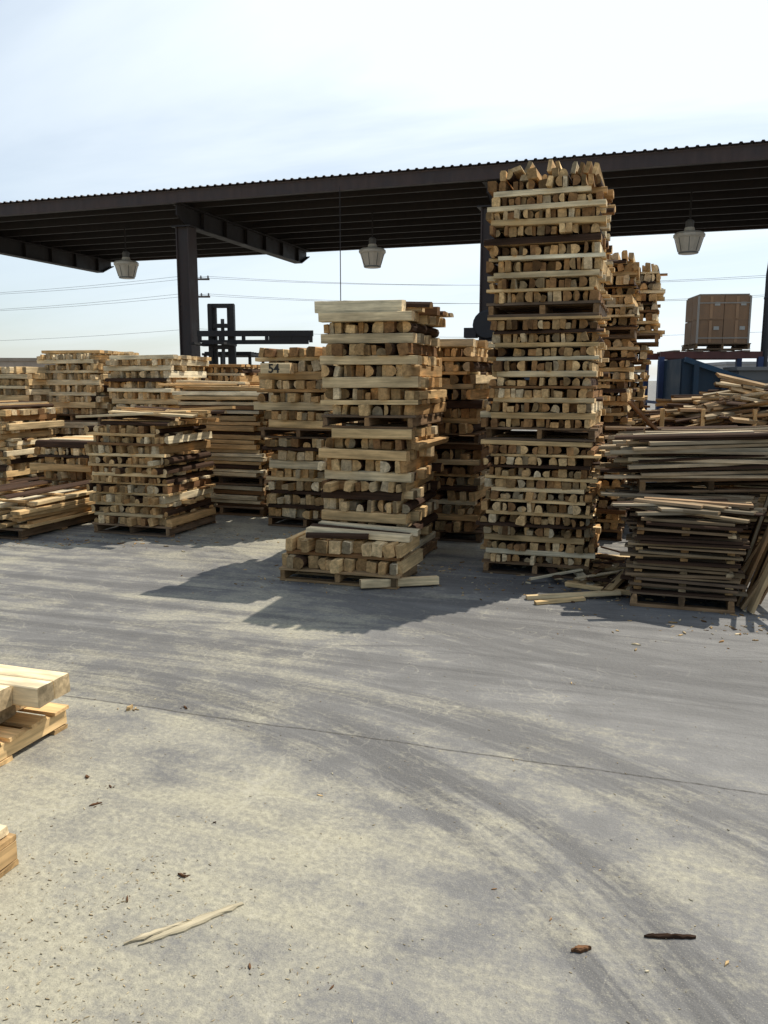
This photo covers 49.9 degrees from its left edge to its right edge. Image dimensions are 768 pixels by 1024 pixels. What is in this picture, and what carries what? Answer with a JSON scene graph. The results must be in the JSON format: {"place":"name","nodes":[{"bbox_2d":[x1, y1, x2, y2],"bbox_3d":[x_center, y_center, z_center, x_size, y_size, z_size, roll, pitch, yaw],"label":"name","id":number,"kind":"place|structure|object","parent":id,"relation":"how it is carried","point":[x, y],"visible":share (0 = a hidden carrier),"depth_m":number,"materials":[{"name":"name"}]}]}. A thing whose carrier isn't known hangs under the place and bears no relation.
{"place":"outdoors","nodes":[
{"label":"outdoors","id":0,"kind":"place"},
{"bbox_2d":[0,358,54,366],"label":"warehouse building","id":1,"kind":"structure","parent":0,"point":[18,362],"depth_m":79.72,"materials":[{"name":"paint"}]},
{"bbox_2d":[0,381,767,1023],"bbox_3d":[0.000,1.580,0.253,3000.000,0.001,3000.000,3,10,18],"label":"ground","id":2,"kind":"structure","parent":0,"point":[104,619],"depth_m":3.22,"materials":[{"name":"concrete"}]},
{"bbox_2d":[0,824,18,877],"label":"wooden pallet","id":3,"kind":"object","parent":2,"relation":"on","point":[9,860],"visible":1,"depth_m":2.72,"materials":[{"name":"brown wood"}]},
{"bbox_2d":[0,400,63,484],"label":"lumber stack","id":4,"kind":"object","parent":2,"relation":"on","point":[25,426],"visible":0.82,"depth_m":10.65,"materials":[{"name":"brown wood"}]},
{"bbox_2d":[0,664,69,766],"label":"timber stack","id":5,"kind":"object","parent":2,"relation":"on","point":[30,690],"visible":1,"depth_m":3.64,"materials":[{"name":"brown wood"}]},
{"bbox_2d":[0,367,69,419],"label":"lumber stack","id":6,"kind":"object","parent":2,"relation":"on","point":[23,383],"visible":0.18,"depth_m":11.66,"materials":[{"name":"brown wood"}]},
{"bbox_2d":[0,480,98,539],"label":"board stack","id":7,"kind":"object","parent":2,"relation":"on","point":[27,508],"visible":0.84,"depth_m":8.75,"materials":[{"name":"brown wood"}]},
{"bbox_2d":[29,435,93,514],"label":"lumber stack","id":8,"kind":"object","parent":2,"relation":"on","point":[65,460],"visible":0.28,"depth_m":9.77,"materials":[{"name":"brown wood"}]},
{"bbox_2d":[37,350,138,436],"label":"lumber stack","id":9,"kind":"object","parent":2,"relation":"on","point":[77,382],"visible":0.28,"depth_m":11.76,"materials":[{"name":"brown wood"}]},
{"bbox_2d":[75,406,234,537],"bbox_3d":[-2.437,-0.472,8.905,1.473,1.320,1.154,3,10,18],"label":"lumber stack","id":10,"kind":"object","parent":2,"relation":"on","point":[151,468],"visible":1,"depth_m":8.58,"materials":[{"name":"brown wood"}]},
{"bbox_2d":[103,354,210,419],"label":"lumber stack","id":11,"kind":"object","parent":2,"relation":"on","point":[141,377],"visible":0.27,"depth_m":11.40,"materials":[{"name":"brown wood"}]},
{"bbox_2d":[124,920,189,944],"bbox_3d":[-0.662,1.227,2.417,0.200,0.010,0.027,-6,11,-32],"label":"wood splinter","id":12,"kind":"object","parent":2,"relation":"on","point":[143,936],"visible":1,"depth_m":2.40,"materials":[{"name":"beige wood"}]},
{"bbox_2d":[138,902,243,945],"bbox_3d":[-0.571,1.223,2.456,0.330,0.007,0.042,-7,11,-37],"label":"wood splinter","id":13,"kind":"object","parent":2,"relation":"on","point":[201,919],"visible":1,"depth_m":2.45,"materials":[{"name":"beige wood"}]},
{"bbox_2d":[198,275,209,297],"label":"utility pole","id":14,"kind":"object","parent":2,"relation":"on","point":[207,278],"visible":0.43,"depth_m":58.12,"materials":[{"name":"paint"}]},
{"bbox_2d":[0,275,765,340],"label":"power lines","id":15,"kind":"object","parent":14,"relation":"attached to","point":[286,298],"visible":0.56,"depth_m":57.68,"materials":[{"name":"paint"}]},
{"bbox_2d":[158,380,294,516],"bbox_3d":[-1.847,-0.836,10.278,1.419,1.598,1.149,3,10,18],"label":"board stack","id":16,"kind":"object","parent":2,"relation":"on","point":[239,457],"visible":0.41,"depth_m":9.75,"materials":[{"name":"brown wood"}]},
{"bbox_2d":[199,364,259,385],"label":"lumber stack","id":17,"kind":"object","parent":2,"relation":"on","point":[234,372],"visible":0.09,"depth_m":12.28,"materials":[{"name":"brown wood"}]},
{"bbox_2d":[189,303,312,364],"bbox_3d":[-2.792,-2.971,18.501,2.640,3.215,3.795,0,9,3],"label":"forklift","id":18,"kind":"object","parent":2,"relation":"on","point":[214,335],"visible":0.23,"depth_m":17.67,"materials":[{"name":"paint"}]},
{"bbox_2d":[254,346,361,527],"bbox_3d":[-0.767,-0.853,9.301,1.073,1.946,1.209,3,10,18],"label":"lumber stack","id":19,"kind":"object","parent":2,"relation":"on","point":[291,402],"visible":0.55,"depth_m":8.89,"materials":[{"name":"brown wood"}]},
{"bbox_2d":[260,363,293,373],"bbox_3d":[-1.125,-1.512,8.681,0.340,0.110,0.103,3,10,18],"label":"marked board","id":20,"kind":"object","parent":19,"relation":"attached to","point":[276,368],"visible":1,"depth_m":8.64,"materials":[{"name":"brown wood"}]},
{"bbox_2d":[279,521,422,589],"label":"lumber stack","id":21,"kind":"object","parent":2,"relation":"on","point":[339,551],"visible":0.98,"depth_m":6.53,"materials":[{"name":"brown wood"}]},
{"bbox_2d":[0,139,767,356],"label":"steel canopy","id":22,"kind":"object","parent":2,"relation":"on","point":[293,220],"visible":0.84,"depth_m":20.16,"materials":[{"name":"black metal"}]},
{"bbox_2d":[113,227,138,278],"bbox_3d":[-7.039,-7.065,22.482,0.670,1.360,0.670,3,10,18],"label":"hanging lamp","id":23,"kind":"object","parent":22,"relation":"hanging from","point":[126,267],"visible":1,"depth_m":22.38,"materials":[{"name":"plastic"}]},
{"bbox_2d":[339,186,340,300],"bbox_3d":[-0.950,-5.756,17.915,0.020,2.500,0.017,0,9,0],"label":"drop cable","id":24,"kind":"object","parent":22,"relation":"hanging from","point":[340,245],"visible":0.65,"depth_m":17.91,"materials":[{"name":"paint"}]},
{"bbox_2d":[359,210,385,268],"bbox_3d":[-0.287,-6.718,20.316,0.670,1.360,0.670,3,10,18],"label":"hanging lamp","id":25,"kind":"object","parent":22,"relation":"hanging from","point":[372,254],"visible":1,"depth_m":20.20,"materials":[{"name":"plastic"}]},
{"bbox_2d":[673,189,705,254],"bbox_3d":[6.703,-6.358,18.073,0.670,1.360,0.670,3,10,18],"label":"hanging lamp","id":26,"kind":"object","parent":22,"relation":"hanging from","point":[689,239],"visible":1,"depth_m":17.97,"materials":[{"name":"plastic"}]},
{"bbox_2d":[314,300,453,558],"bbox_3d":[0.021,-0.709,7.379,1.041,2.272,1.298,3,10,18],"label":"lumber stack","id":27,"kind":"object","parent":2,"relation":"on","point":[381,364],"visible":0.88,"depth_m":6.95,"materials":[{"name":"brown wood"}]},
{"bbox_2d":[0,528,767,1023],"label":"wood debris","id":28,"kind":"object","parent":2,"relation":"on","point":[128,708],"visible":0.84,"depth_m":3.00,"materials":[{"name":"brown wood"}]},
{"bbox_2d":[359,575,438,588],"bbox_3d":[0.119,0.542,6.439,0.620,0.064,0.087,-2,9,-11],"label":"loose plank","id":29,"kind":"object","parent":2,"relation":"on","point":[402,581],"visible":0.92,"depth_m":6.41,"materials":[{"name":"brown wood"}]},
{"bbox_2d":[404,339,496,542],"bbox_3d":[0.635,-0.765,8.600,1.014,1.996,1.242,3,10,18],"label":"lumber stack","id":30,"kind":"object","parent":2,"relation":"on","point":[466,377],"visible":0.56,"depth_m":8.14,"materials":[{"name":"brown wood"}]},
{"bbox_2d":[442,355,497,436],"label":"lumber stack","id":31,"kind":"object","parent":2,"relation":"on","point":[491,374],"visible":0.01,"depth_m":9.60,"materials":[{"name":"brown wood"}]},
{"bbox_2d":[464,310,494,350],"bbox_3d":[2.099,-3.264,16.903,0.905,4.300,0.400,3,10,18],"label":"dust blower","id":32,"kind":"object","parent":2,"relation":"on","point":[481,327],"visible":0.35,"depth_m":16.72,"materials":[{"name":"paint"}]},
{"bbox_2d":[475,159,615,578],"bbox_3d":[1.396,-1.151,7.004,1.003,3.264,1.211,3,10,18],"label":"lumber stack","id":33,"kind":"object","parent":2,"relation":"on","point":[549,248],"visible":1,"depth_m":6.57,"materials":[{"name":"brown wood"}]},
{"bbox_2d":[534,596,585,604],"bbox_3d":[1.280,0.645,5.997,0.400,0.026,0.043,-3,10,-17],"label":"loose plank","id":34,"kind":"object","parent":2,"relation":"on","point":[557,600],"visible":1,"depth_m":5.98,"materials":[{"name":"brown wood"}]},
{"bbox_2d":[526,590,620,599],"bbox_3d":[1.400,0.613,6.101,0.701,0.060,0.060,0,9,-3],"label":"loose plank","id":35,"kind":"object","parent":2,"relation":"on","point":[572,594],"visible":1,"depth_m":6.08,"materials":[{"name":"brown wood"}]},
{"bbox_2d":[529,546,631,590],"bbox_3d":[2.023,0.481,6.757,1.252,0.130,1.477,6,11,33],"label":"scrap wood pile","id":36,"kind":"object","parent":2,"relation":"on","point":[604,572],"visible":0.48,"depth_m":6.58,"materials":[{"name":"brown wood"}]},
{"bbox_2d":[571,945,591,952],"bbox_3d":[0.560,1.238,2.340,0.060,0.013,0.024,0,9,0],"label":"bark strip","id":37,"kind":"object","parent":2,"relation":"on","point":[581,948],"visible":1,"depth_m":2.34,"materials":[{"name":"brown wood"}]},
{"bbox_2d":[565,582,630,594],"bbox_3d":[1.620,0.576,6.221,0.501,0.058,0.053,3,10,20],"label":"loose plank","id":38,"kind":"object","parent":2,"relation":"on","point":[587,586],"visible":0.65,"depth_m":6.23,"materials":[{"name":"brown wood"}]},
{"bbox_2d":[556,250,642,540],"bbox_3d":[2.147,-1.192,8.634,0.997,2.825,1.198,3,10,18],"label":"lumber stack","id":39,"kind":"object","parent":2,"relation":"on","point":[622,289],"visible":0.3,"depth_m":8.12,"materials":[{"name":"brown wood"}]},
{"bbox_2d":[602,263,667,516],"bbox_3d":[2.801,-1.447,10.034,1.094,2.887,1.263,3,10,18],"label":"lumber stack","id":40,"kind":"object","parent":2,"relation":"on","point":[652,292],"visible":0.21,"depth_m":9.39,"materials":[{"name":"brown wood"}]},
{"bbox_2d":[644,933,695,938],"bbox_3d":[0.830,1.230,2.396,0.150,0.011,0.017,0,9,0],"label":"bark strip","id":41,"kind":"object","parent":2,"relation":"on","point":[669,936],"visible":1,"depth_m":2.39,"materials":[{"name":"brown wood"}]},
{"bbox_2d":[619,511,750,613],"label":"board stack","id":42,"kind":"object","parent":2,"relation":"on","point":[681,558],"visible":0.91,"depth_m":5.78,"materials":[{"name":"brown wood"}]},
{"bbox_2d":[600,484,766,522],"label":"loose boards","id":43,"kind":"object","parent":42,"relation":"on","point":[698,505],"visible":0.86,"depth_m":5.89,"materials":[{"name":"brown wood"}]},
{"bbox_2d":[599,425,767,492],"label":"board stack","id":44,"kind":"object","parent":43,"relation":"on","point":[707,456],"visible":1,"depth_m":6.22,"materials":[{"name":"brown wood"}]},
{"bbox_2d":[627,401,657,429],"bbox_3d":[2.219,-0.752,6.919,0.383,0.359,0.065,-2,9,-11],"label":"loose plank","id":45,"kind":"object","parent":44,"relation":"on","point":[639,412],"visible":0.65,"depth_m":6.88,"materials":[{"name":"brown wood"}]},
{"bbox_2d":[632,372,767,426],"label":"scrap wood pile","id":46,"kind":"object","parent":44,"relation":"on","point":[738,401],"visible":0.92,"depth_m":8.80,"materials":[{"name":"brown wood"}]},
{"bbox_2d":[643,350,763,409],"bbox_3d":[5.750,-1.867,15.095,1.790,2.112,1.100,0,9,3],"label":"storage rack","id":47,"kind":"object","parent":2,"relation":"on","point":[663,356],"visible":0.48,"depth_m":14.45,"materials":[{"name":"metal"}]},
{"bbox_2d":[681,294,751,350],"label":"cardboard boxes","id":48,"kind":"object","parent":47,"relation":"on","point":[714,322],"visible":0.99,"depth_m":14.44,"materials":[{"name":"brown cardboard"}]},
{"bbox_2d":[655,357,757,408],"bbox_3d":[6.755,-1.764,14.116,3.740,1.718,1.720,1,9,5],"label":"blue scrap container","id":49,"kind":"object","parent":2,"relation":"on","point":[687,376],"visible":0.27,"depth_m":13.40,"materials":[{"name":"metal"}]},
{"bbox_2d":[714,480,767,567],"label":"board stack","id":50,"kind":"object","parent":2,"relation":"on","point":[745,533],"visible":0.03,"depth_m":7.05,"materials":[{"name":"brown wood"}]},
{"bbox_2d":[723,367,767,383],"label":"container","id":51,"kind":"object","parent":2,"relation":"on","point":[759,374],"visible":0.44,"depth_m":14.08,"materials":[{"name":"metal"}]},
{"bbox_2d":[734,494,767,613],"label":"leaning boards","id":52,"kind":"object","parent":2,"relation":"on","point":[757,590],"visible":0.66,"depth_m":5.88,"materials":[{"name":"brown wood"}]},
{"bbox_2d":[760,265,767,366],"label":"steel post","id":53,"kind":"object","parent":2,"relation":"on","point":[764,343],"visible":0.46,"depth_m":14.34,"materials":[{"name":"black metal"}]},
{"bbox_2d":[0,0,767,380],"label":"sky","id":54,"kind":"structure","parent":0,"point":[97,97],"materials":[{"name":"white"}]},
{"bbox_2d":[689,481,714,487],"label":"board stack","id":55,"kind":"object","parent":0,"point":[700,486],"depth_m":8.72,"materials":[{"name":"brown wood"}]},
{"bbox_2d":[706,362,755,368],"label":"warehouse building","id":56,"kind":"structure","parent":0,"point":[721,365],"depth_m":87.12,"materials":[{"name":"paint"}]}
]}

